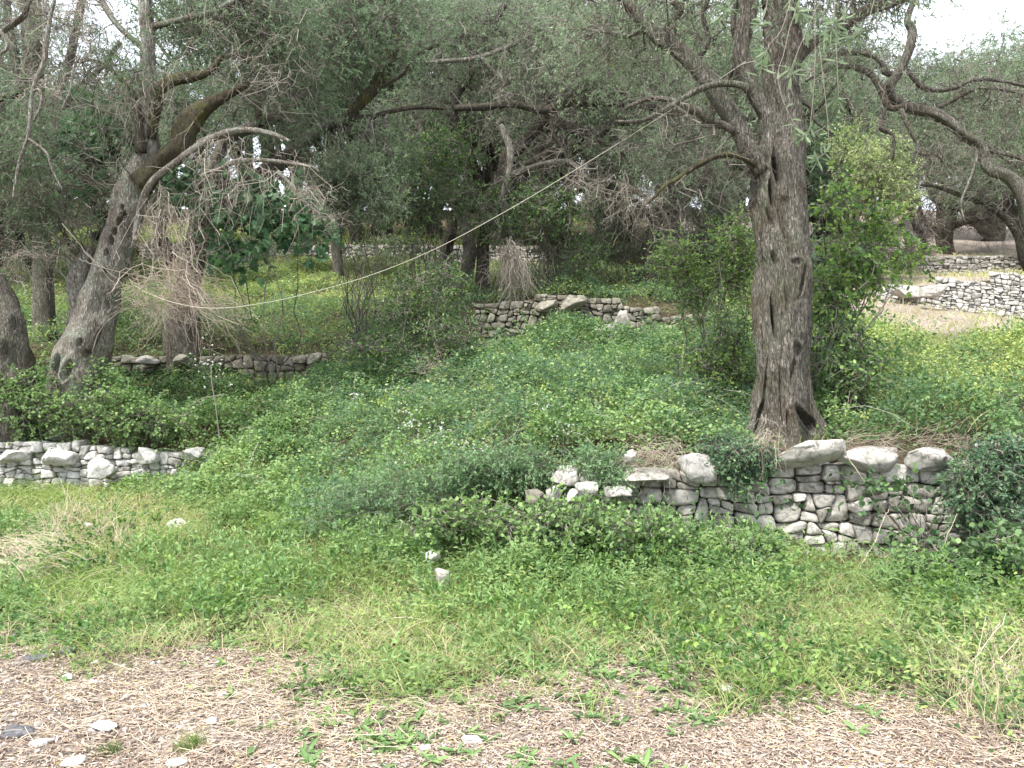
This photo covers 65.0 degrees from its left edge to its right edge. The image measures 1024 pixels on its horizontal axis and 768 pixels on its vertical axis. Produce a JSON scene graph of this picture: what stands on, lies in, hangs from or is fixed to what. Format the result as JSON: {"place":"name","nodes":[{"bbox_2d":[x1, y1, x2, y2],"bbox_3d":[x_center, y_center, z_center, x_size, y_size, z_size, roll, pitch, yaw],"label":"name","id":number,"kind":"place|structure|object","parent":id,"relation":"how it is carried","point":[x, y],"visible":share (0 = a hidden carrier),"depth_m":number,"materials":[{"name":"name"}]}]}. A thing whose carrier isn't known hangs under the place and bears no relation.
{"place":"outdoors","nodes":[
{"label":"outdoors","id":0,"kind":"place"},
{"bbox_2d":[0,202,1023,767],"bbox_3d":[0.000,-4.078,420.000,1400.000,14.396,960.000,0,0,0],"label":"ground","id":1,"kind":"structure","parent":0,"point":[968,246],"depth_m":5.54,"materials":[{"name":"soil"}]},
{"bbox_2d":[1,724,36,739],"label":"stone","id":2,"kind":"object","parent":1,"relation":"on","point":[17,730],"visible":0.92,"depth_m":3.65,"materials":[{"name":"grey stone"}]},
{"bbox_2d":[0,56,69,267],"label":"olive tree","id":3,"kind":"object","parent":1,"relation":"on","point":[3,89],"visible":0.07,"depth_m":20.28,"materials":[{"name":"green plant"}]},
{"bbox_2d":[0,502,99,588],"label":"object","id":4,"kind":"object","parent":1,"relation":"on","point":[10,547],"visible":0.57,"depth_m":6.73,"materials":[{"name":"plant"}]},
{"bbox_2d":[1,66,124,273],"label":"olive tree","id":5,"kind":"object","parent":1,"relation":"on","point":[19,238],"visible":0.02,"depth_m":22.47,"materials":[{"name":"green plant"}]},
{"bbox_2d":[0,0,137,341],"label":"olive tree","id":6,"kind":"object","parent":1,"relation":"on","point":[42,312],"visible":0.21,"depth_m":15.86,"materials":[{"name":"green plant"}]},
{"bbox_2d":[0,0,138,442],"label":"olive tree","id":7,"kind":"object","parent":1,"relation":"on","point":[15,349],"visible":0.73,"depth_m":11.81,"materials":[{"name":"green plant"}]},
{"bbox_2d":[13,84,134,299],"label":"tree","id":8,"kind":"object","parent":1,"relation":"on","point":[114,154],"visible":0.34,"depth_m":14.44,"materials":[{"name":"green plant"}]},
{"bbox_2d":[8,481,154,556],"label":"dry stalk clump","id":9,"kind":"object","parent":1,"relation":"on","point":[68,516],"visible":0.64,"depth_m":7.82,"materials":[{"name":"plant"}]},
{"bbox_2d":[0,362,207,451],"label":"bramble bush","id":10,"kind":"object","parent":1,"relation":"on","point":[146,416],"visible":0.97,"depth_m":11.57,"materials":[{"name":"green plant"}]},
{"bbox_2d":[0,439,221,489],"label":"dry stone wall","id":11,"kind":"structure","parent":1,"relation":"on","point":[87,452],"depth_m":11.57,"materials":[{"name":"stone"}]},
{"bbox_2d":[0,450,34,463],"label":"boulder","id":12,"kind":"object","parent":11,"relation":"on","point":[8,456],"visible":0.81,"depth_m":11.45,"materials":[{"name":"stone"}]},
{"bbox_2d":[42,447,79,465],"bbox_3d":[-6.453,1.034,11.507,0.437,0.278,0.500,0,0,0],"label":"boulder","id":13,"kind":"object","parent":11,"relation":"on","point":[56,456],"visible":0.97,"depth_m":11.35,"materials":[{"name":"stone"}]},
{"bbox_2d":[87,456,117,479],"bbox_3d":[-5.747,1.177,11.301,0.391,0.312,0.400,0,0,0],"label":"boulder","id":14,"kind":"object","parent":11,"relation":"on","point":[99,467],"visible":1,"depth_m":11.16,"materials":[{"name":"stone"}]},
{"bbox_2d":[136,447,160,464],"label":"boulder","id":15,"kind":"object","parent":11,"relation":"on","point":[147,456],"visible":0.92,"depth_m":11.36,"materials":[{"name":"stone"}]},
{"bbox_2d":[12,90,212,290],"bbox_3d":[-10.533,-4.753,20.921,4.651,5.479,4.866,0,0,31],"label":"olive tree","id":16,"kind":"object","parent":1,"relation":"on","point":[126,164],"visible":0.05,"depth_m":20.86,"materials":[{"name":"green plant"}]},
{"bbox_2d":[89,47,283,265],"bbox_3d":[-9.862,-6.553,24.221,6.352,7.307,6.308,0,0,-21],"label":"olive tree","id":17,"kind":"object","parent":1,"relation":"on","point":[178,103],"visible":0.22,"depth_m":23.36,"materials":[{"name":"green plant"}]},
{"bbox_2d":[0,0,374,440],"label":"olive tree","id":18,"kind":"object","parent":1,"relation":"on","point":[148,168],"visible":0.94,"depth_m":12.20,"materials":[{"name":"green plant"}]},
{"bbox_2d":[62,189,278,375],"bbox_3d":[-4.760,-1.388,11.288,3.025,2.760,1.160,0,0,0],"label":"hanging brush","id":19,"kind":"object","parent":18,"relation":"hanging from","point":[187,282],"visible":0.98,"depth_m":11.22,"materials":[{"name":"beige plant"}]},
{"bbox_2d":[46,352,328,380],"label":"dry stone wall","id":20,"kind":"structure","parent":1,"relation":"on","point":[303,362],"depth_m":14.78,"materials":[{"name":"stone"}]},
{"bbox_2d":[169,729,210,754],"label":"grass tuft","id":21,"kind":"object","parent":1,"relation":"on","point":[194,740],"visible":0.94,"depth_m":3.53,"materials":[{"name":"green plant"}]},
{"bbox_2d":[112,0,309,210],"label":"olive tree","id":22,"kind":"object","parent":1,"relation":"on","point":[272,155],"visible":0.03,"depth_m":35.99,"materials":[{"name":"green plant"}]},
{"bbox_2d":[157,158,344,390],"bbox_3d":[-4.277,-1.788,13.056,3.000,4.064,2.372,0,0,-18],"label":"fig bush","id":23,"kind":"object","parent":1,"relation":"on","point":[273,220],"visible":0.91,"depth_m":12.80,"materials":[{"name":"green plant"}]},
{"bbox_2d":[154,0,409,237],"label":"olive tree","id":24,"kind":"object","parent":1,"relation":"on","point":[315,146],"visible":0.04,"depth_m":26.30,"materials":[{"name":"green plant"}]},
{"bbox_2d":[162,0,471,373],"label":"olive tree","id":25,"kind":"object","parent":1,"relation":"on","point":[390,30],"visible":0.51,"depth_m":14.76,"materials":[{"name":"green plant"}]},
{"bbox_2d":[275,146,404,281],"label":"olive tree","id":26,"kind":"object","parent":1,"relation":"on","point":[336,260],"visible":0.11,"depth_m":21.93,"materials":[{"name":"green plant"}]},
{"bbox_2d":[204,221,476,287],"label":"evergreen shrub","id":27,"kind":"object","parent":1,"relation":"on","point":[390,257],"visible":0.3,"depth_m":21.35,"materials":[{"name":"green plant"}]},
{"bbox_2d":[232,0,487,245],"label":"olive tree","id":28,"kind":"object","parent":1,"relation":"on","point":[391,86],"visible":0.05,"depth_m":25.37,"materials":[{"name":"green plant"}]},
{"bbox_2d":[139,243,583,267],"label":"dry stone wall","id":29,"kind":"structure","parent":1,"relation":"on","point":[531,250],"depth_m":25.02,"materials":[{"name":"grey stone"}]},
{"bbox_2d":[305,130,418,365],"bbox_3d":[-2.765,-2.347,14.416,1.684,4.315,2.360,0,0,-44],"label":"olive sucker bush","id":30,"kind":"object","parent":1,"relation":"on","point":[360,169],"visible":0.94,"depth_m":14.31,"materials":[{"name":"green plant"}]},
{"bbox_2d":[264,445,508,547],"bbox_3d":[-1.194,1.191,7.928,2.394,1.194,1.710,0,0,-20],"label":"creeper clump","id":31,"kind":"object","parent":1,"relation":"on","point":[377,500],"visible":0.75,"depth_m":7.78,"materials":[{"name":"green plant"}]},
{"bbox_2d":[363,723,427,756],"bbox_3d":[-0.507,1.586,3.558,0.282,0.062,0.241,0,0,-26],"label":"weed rosette","id":32,"kind":"object","parent":1,"relation":"on","point":[399,734],"visible":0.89,"depth_m":3.54,"materials":[{"name":"green plant"}]},
{"bbox_2d":[318,244,496,380],"bbox_3d":[-1.778,-1.196,13.464,3.078,2.371,2.289,0,0,0],"label":"evergreen shrub","id":33,"kind":"object","parent":1,"relation":"on","point":[437,336],"visible":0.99,"depth_m":13.32,"materials":[{"name":"green plant"}]},
{"bbox_2d":[300,0,554,238],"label":"olive tree","id":34,"kind":"object","parent":1,"relation":"on","point":[411,202],"visible":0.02,"depth_m":27.69,"materials":[{"name":"green plant"}]},
{"bbox_2d":[361,112,494,312],"bbox_3d":[-1.878,-3.611,17.416,3.159,4.626,2.516,0,0,0],"label":"evergreen shrub","id":35,"kind":"object","parent":1,"relation":"on","point":[433,154],"visible":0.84,"depth_m":17.31,"materials":[{"name":"green plant"}]},
{"bbox_2d":[343,0,603,292],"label":"olive tree","id":36,"kind":"object","parent":1,"relation":"on","point":[491,24],"visible":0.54,"depth_m":18.57,"materials":[{"name":"green plant"}]},
{"bbox_2d":[398,0,607,246],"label":"olive tree","id":37,"kind":"object","parent":1,"relation":"on","point":[480,176],"visible":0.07,"depth_m":26.43,"materials":[{"name":"green plant"}]},
{"bbox_2d":[0,616,1005,767],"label":"pebbles","id":38,"kind":"object","parent":1,"relation":"on","point":[124,729],"visible":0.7,"depth_m":3.87,"materials":[{"name":"grey stone"}]},
{"bbox_2d":[0,440,1019,701],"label":"pale weed tufts","id":39,"kind":"object","parent":1,"relation":"on","point":[588,578],"visible":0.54,"depth_m":5.96,"materials":[{"name":"green plant"}]},
{"bbox_2d":[0,445,1021,626],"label":"tall grass","id":40,"kind":"structure","parent":1,"relation":"on","point":[75,489],"depth_m":7.25,"materials":[{"name":"green plant"}]},
{"bbox_2d":[0,592,1023,767],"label":"leaf litter","id":41,"kind":"object","parent":1,"relation":"on","point":[840,750],"visible":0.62,"depth_m":3.76,"materials":[{"name":"brown plant"}]},
{"bbox_2d":[0,446,1023,748],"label":"grass","id":42,"kind":"structure","parent":1,"relation":"on","point":[406,630],"depth_m":5.23,"materials":[{"name":"green plant"}]},
{"bbox_2d":[0,449,1023,734],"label":"herbs","id":43,"kind":"object","parent":1,"relation":"on","point":[636,589],"visible":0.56,"depth_m":5.13,"materials":[{"name":"green plant"}]},
{"bbox_2d":[0,435,1023,752],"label":"herb tufts","id":44,"kind":"object","parent":1,"relation":"on","point":[704,645],"visible":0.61,"depth_m":5.36,"materials":[{"name":"green plant"}]},
{"bbox_2d":[0,255,1023,595],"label":"creeper leaves","id":45,"kind":"object","parent":1,"relation":"on","point":[456,377],"visible":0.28,"depth_m":11.51,"materials":[{"name":"green plant"}]},
{"bbox_2d":[0,223,1023,537],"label":"weed carpet","id":46,"kind":"object","parent":1,"relation":"on","point":[888,331],"visible":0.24,"depth_m":13.49,"materials":[{"name":"green plant"}]},
{"bbox_2d":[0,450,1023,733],"bbox_3d":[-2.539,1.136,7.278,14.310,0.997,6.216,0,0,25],"label":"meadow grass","id":47,"kind":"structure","parent":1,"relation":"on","point":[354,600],"depth_m":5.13,"materials":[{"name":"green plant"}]},
{"bbox_2d":[0,559,1023,767],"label":"weeds","id":48,"kind":"object","parent":1,"relation":"on","point":[306,756],"visible":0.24,"depth_m":4.53,"materials":[{"name":"green plant"}]},
{"bbox_2d":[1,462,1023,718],"bbox_3d":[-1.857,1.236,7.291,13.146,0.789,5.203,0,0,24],"label":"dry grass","id":49,"kind":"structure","parent":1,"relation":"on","point":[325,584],"depth_m":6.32,"materials":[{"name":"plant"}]},
{"bbox_2d":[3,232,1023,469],"bbox_3d":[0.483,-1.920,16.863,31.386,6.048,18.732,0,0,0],"label":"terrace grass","id":50,"kind":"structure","parent":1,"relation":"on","point":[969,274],"depth_m":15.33,"materials":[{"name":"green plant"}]},
{"bbox_2d":[4,270,1023,603],"bbox_3d":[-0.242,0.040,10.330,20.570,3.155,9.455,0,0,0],"label":"bramble leaves","id":51,"kind":"object","parent":1,"relation":"on","point":[227,379],"visible":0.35,"depth_m":10.22,"materials":[{"name":"green plant"}]},
{"bbox_2d":[12,290,1023,578],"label":"bramble clumps","id":52,"kind":"object","parent":1,"relation":"on","point":[574,418],"visible":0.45,"depth_m":9.74,"materials":[{"name":"green plant"}]},
{"bbox_2d":[28,275,1023,497],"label":"yellow weed tufts","id":53,"kind":"object","parent":1,"relation":"on","point":[890,368],"visible":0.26,"depth_m":10.14,"materials":[{"name":"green plant"}]},
{"bbox_2d":[458,156,619,296],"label":"evergreen shrub","id":54,"kind":"object","parent":1,"relation":"on","point":[531,212],"visible":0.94,"depth_m":16.55,"materials":[{"name":"green plant"}]},
{"bbox_2d":[405,0,732,315],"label":"olive tree","id":55,"kind":"object","parent":1,"relation":"on","point":[550,111],"visible":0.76,"depth_m":16.64,"materials":[{"name":"green plant"}]},
{"bbox_2d":[449,0,692,265],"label":"olive tree","id":56,"kind":"object","parent":1,"relation":"on","point":[546,174],"visible":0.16,"depth_m":24.18,"materials":[{"name":"green plant"}]},
{"bbox_2d":[393,477,790,581],"bbox_3d":[0.661,1.249,6.747,3.430,0.937,1.158,0,0,0],"label":"bramble bush","id":57,"kind":"object","parent":1,"relation":"on","point":[618,523],"visible":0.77,"depth_m":6.64,"materials":[{"name":"green plant"}]},
{"bbox_2d":[473,294,716,345],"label":"dry stone wall","id":58,"kind":"structure","parent":1,"relation":"on","point":[511,309],"depth_m":15.98,"materials":[{"name":"stone"}]},
{"bbox_2d":[560,295,588,310],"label":"boulder","id":59,"kind":"object","parent":58,"relation":"on","point":[572,302],"visible":0.98,"depth_m":15.73,"materials":[{"name":"stone"}]},
{"bbox_2d":[517,0,730,242],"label":"olive tree","id":60,"kind":"object","parent":1,"relation":"on","point":[604,215],"depth_m":28.80,"materials":[{"name":"green plant"}]},
{"bbox_2d":[536,193,754,294],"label":"evergreen shrub","id":61,"kind":"object","parent":1,"relation":"on","point":[694,231],"visible":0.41,"depth_m":18.35,"materials":[{"name":"green plant"}]},
{"bbox_2d":[552,97,755,296],"bbox_3d":[3.350,-3.959,17.959,4.959,5.322,3.579,0,0,20],"label":"olive tree","id":62,"kind":"object","parent":1,"relation":"on","point":[659,220],"visible":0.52,"depth_m":17.59,"materials":[{"name":"green plant"}]},
{"bbox_2d":[554,3,762,272],"bbox_3d":[5.029,-7.449,25.326,7.597,9.086,7.574,0,0,9],"label":"olive tree","id":63,"kind":"object","parent":1,"relation":"on","point":[613,159],"visible":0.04,"depth_m":24.16,"materials":[{"name":"green plant"}]},
{"bbox_2d":[631,200,757,412],"bbox_3d":[2.514,-0.876,10.402,1.896,2.765,2.041,0,0,0],"label":"evergreen shrub","id":64,"kind":"object","parent":1,"relation":"on","point":[734,261],"visible":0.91,"depth_m":10.22,"materials":[{"name":"green plant"}]},
{"bbox_2d":[616,9,853,288],"bbox_3d":[5.960,-5.873,21.826,6.738,7.587,6.441,0,0,5],"label":"olive tree","id":65,"kind":"object","parent":1,"relation":"on","point":[750,118],"visible":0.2,"depth_m":20.81,"materials":[{"name":"green plant"}]},
{"bbox_2d":[509,0,963,446],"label":"olive tree","id":66,"kind":"object","parent":1,"relation":"on","point":[773,157],"visible":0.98,"depth_m":8.24,"materials":[{"name":"green plant"}]},
{"bbox_2d":[131,61,756,307],"bbox_3d":[-1.375,-2.171,9.781,8.364,2.317,0.271,0,0,22],"label":"rope","id":67,"kind":"object","parent":66,"relation":"attached to","point":[467,232],"visible":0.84,"depth_m":9.51,"materials":[{"name":"beige fabric"}]},
{"bbox_2d":[545,462,1023,556],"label":"dry stone wall","id":68,"kind":"structure","parent":1,"relation":"on","point":[799,480],"depth_m":7.52,"materials":[{"name":"grey stone"}]},
{"bbox_2d":[432,430,645,504],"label":"creeper clump","id":69,"kind":"object","parent":68,"relation":"on","point":[506,466],"visible":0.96,"depth_m":7.70,"materials":[{"name":"green plant"}]},
{"bbox_2d":[549,465,578,486],"bbox_3d":[0.497,0.882,7.752,0.295,0.188,0.300,0,0,0],"label":"boulder","id":70,"kind":"object","parent":68,"relation":"on","point":[567,477],"visible":0.84,"depth_m":7.65,"materials":[{"name":"grey stone"}]},
{"bbox_2d":[598,420,694,505],"bbox_3d":[1.263,0.729,7.469,0.874,0.863,0.662,0,0,0],"label":"dry brush pile","id":71,"kind":"object","parent":68,"relation":"on","point":[649,451],"visible":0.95,"depth_m":7.52,"materials":[{"name":"brown plant"}]},
{"bbox_2d":[622,467,671,482],"bbox_3d":[1.277,0.870,7.616,0.473,0.131,0.360,0,0,0],"label":"boulder","id":72,"kind":"object","parent":68,"relation":"on","point":[653,477],"visible":0.89,"depth_m":7.52,"materials":[{"name":"grey stone"}]},
{"bbox_2d":[677,453,716,484],"bbox_3d":[1.710,0.786,7.477,0.343,0.291,0.321,0,0,-18],"label":"boulder","id":73,"kind":"object","parent":68,"relation":"on","point":[696,469],"visible":0.96,"depth_m":7.36,"materials":[{"name":"stone"}]},
{"bbox_2d":[686,420,783,510],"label":"creeper clump","id":74,"kind":"object","parent":68,"relation":"on","point":[728,453],"visible":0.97,"depth_m":7.40,"materials":[{"name":"green plant"}]},
{"bbox_2d":[774,439,846,468],"bbox_3d":[2.756,0.654,7.472,0.658,0.306,0.420,0,0,0],"label":"boulder","id":75,"kind":"object","parent":68,"relation":"on","point":[809,453],"visible":0.98,"depth_m":7.33,"materials":[{"name":"grey stone"}]},
{"bbox_2d":[837,446,899,471],"bbox_3d":[3.295,0.702,7.489,0.603,0.224,0.420,0,0,0],"label":"boulder","id":76,"kind":"object","parent":68,"relation":"on","point":[887,459],"visible":0.88,"depth_m":7.36,"materials":[{"name":"grey stone"}]},
{"bbox_2d":[832,412,984,463],"bbox_3d":[3.770,0.549,7.475,1.518,0.634,0.770,0,0,0],"label":"dry brush pile","id":77,"kind":"object","parent":68,"relation":"on","point":[957,445],"visible":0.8,"depth_m":7.48,"materials":[{"name":"beige plant"}]},
{"bbox_2d":[904,447,953,470],"bbox_3d":[3.882,0.691,7.483,0.369,0.223,0.552,0,0,45],"label":"boulder","id":78,"kind":"object","parent":68,"relation":"on","point":[937,458],"visible":0.86,"depth_m":7.33,"materials":[{"name":"grey stone"}]},
{"bbox_2d":[927,423,1023,569],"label":"creeper clump","id":79,"kind":"object","parent":68,"relation":"attached to","point":[988,484],"visible":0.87,"depth_m":6.96,"materials":[{"name":"green plant"}]},
{"bbox_2d":[691,4,886,197],"bbox_3d":[8.296,-8.465,27.101,7.654,9.183,7.678,0,0,38],"label":"olive tree","id":80,"kind":"object","parent":1,"relation":"on","point":[761,37],"visible":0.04,"depth_m":25.43,"materials":[{"name":"green plant"}]},
{"bbox_2d":[724,42,934,278],"bbox_3d":[9.040,-6.322,24.223,6.560,7.386,6.270,0,0,23],"label":"olive tree","id":81,"kind":"object","parent":1,"relation":"on","point":[851,110],"visible":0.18,"depth_m":22.99,"materials":[{"name":"green plant"}]},
{"bbox_2d":[727,461,953,562],"bbox_3d":[2.951,1.190,7.109,2.027,1.022,0.787,0,0,0],"label":"bramble bush","id":82,"kind":"object","parent":1,"relation":"on","point":[897,483],"visible":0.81,"depth_m":7.11,"materials":[{"name":"green plant"}]},
{"bbox_2d":[805,105,876,286],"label":"evergreen shrub","id":83,"kind":"object","parent":1,"relation":"on","point":[827,176],"visible":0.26,"depth_m":21.34,"materials":[{"name":"green plant"}]},
{"bbox_2d":[661,543,1023,733],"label":"corner grass","id":84,"kind":"structure","parent":1,"relation":"on","point":[912,631],"depth_m":4.84,"materials":[{"name":"green plant"}]},
{"bbox_2d":[810,295,907,418],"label":"sapling","id":85,"kind":"object","parent":1,"relation":"on","point":[821,357],"visible":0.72,"depth_m":9.08,"materials":[{"name":"green plant"}]},
{"bbox_2d":[799,22,938,237],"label":"olive tree","id":86,"kind":"object","parent":1,"relation":"on","point":[905,75],"visible":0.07,"depth_m":29.37,"materials":[{"name":"green plant"}]},
{"bbox_2d":[814,111,939,290],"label":"evergreen shrub","id":87,"kind":"object","parent":1,"relation":"on","point":[883,188],"visible":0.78,"depth_m":19.40,"materials":[{"name":"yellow plant"}]},
{"bbox_2d":[807,159,949,411],"bbox_3d":[4.441,-1.230,10.039,2.486,3.216,1.364,0,0,-21],"label":"sapling","id":88,"kind":"object","parent":1,"relation":"on","point":[866,250],"visible":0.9,"depth_m":9.87,"materials":[{"name":"green plant"}]},
{"bbox_2d":[802,0,1023,301],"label":"olive tree","id":89,"kind":"object","parent":1,"relation":"on","point":[1010,179],"visible":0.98,"depth_m":12.02,"materials":[{"name":"green plant"}]},
{"bbox_2d":[866,115,965,230],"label":"olive tree","id":90,"kind":"object","parent":1,"relation":"on","point":[913,224],"visible":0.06,"depth_m":32.37,"materials":[{"name":"green plant"}]},
{"bbox_2d":[865,116,988,275],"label":"olive tree","id":91,"kind":"object","parent":1,"relation":"on","point":[920,234],"visible":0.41,"depth_m":22.42,"materials":[{"name":"green plant"}]},
{"bbox_2d":[849,255,1021,276],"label":"dry stone wall","id":92,"kind":"structure","parent":1,"relation":"on","point":[960,264],"depth_m":24.43,"materials":[{"name":"grey stone"}]},
{"bbox_2d":[859,517,1023,593],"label":"bramble bush","id":93,"kind":"object","parent":1,"relation":"on","point":[976,546],"visible":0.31,"depth_m":6.29,"materials":[{"name":"green plant"}]},
{"bbox_2d":[872,35,1022,222],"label":"olive tree","id":94,"kind":"object","parent":1,"relation":"on","point":[941,204],"visible":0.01,"depth_m":35.21,"materials":[{"name":"green plant"}]},
{"bbox_2d":[875,271,1023,318],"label":"dry stone wall","id":95,"kind":"structure","parent":1,"relation":"on","point":[966,295],"depth_m":17.16,"materials":[{"name":"stone"}]},
{"bbox_2d":[918,284,948,297],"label":"boulder","id":96,"kind":"object","parent":95,"relation":"on","point":[933,291],"visible":1,"depth_m":17.18,"materials":[{"name":"grey stone"}]},
{"bbox_2d":[876,599,1023,744],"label":"dry stalk clump","id":97,"kind":"object","parent":1,"relation":"on","point":[993,691],"visible":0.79,"depth_m":3.92,"materials":[{"name":"plant"}]},
{"bbox_2d":[890,164,1016,254],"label":"olive tree","id":98,"kind":"object","parent":1,"relation":"on","point":[947,228],"visible":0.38,"depth_m":25.84,"materials":[{"name":"green plant"}]},
{"bbox_2d":[884,8,1023,241],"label":"olive tree","id":99,"kind":"object","parent":1,"relation":"on","point":[946,68],"visible":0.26,"depth_m":28.56,"materials":[{"name":"green plant"}]},
{"bbox_2d":[924,14,1023,195],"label":"olive tree","id":100,"kind":"object","parent":1,"relation":"on","point":[971,53],"visible":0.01,"depth_m":42.97,"materials":[{"name":"green plant"}]},
{"bbox_2d":[931,32,1023,235],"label":"olive tree","id":101,"kind":"object","parent":1,"relation":"on","point":[1013,209],"visible":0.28,"depth_m":23.91,"materials":[{"name":"green plant"}]},
{"bbox_2d":[984,73,1023,190],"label":"olive tree","id":102,"kind":"object","parent":1,"relation":"on","point":[1004,158],"visible":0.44,"depth_m":20.83,"materials":[{"name":"green plant"}]},
{"bbox_2d":[0,0,1023,210],"label":"sky","id":103,"kind":"structure","parent":0,"point":[974,17],"materials":[{"name":"white"}]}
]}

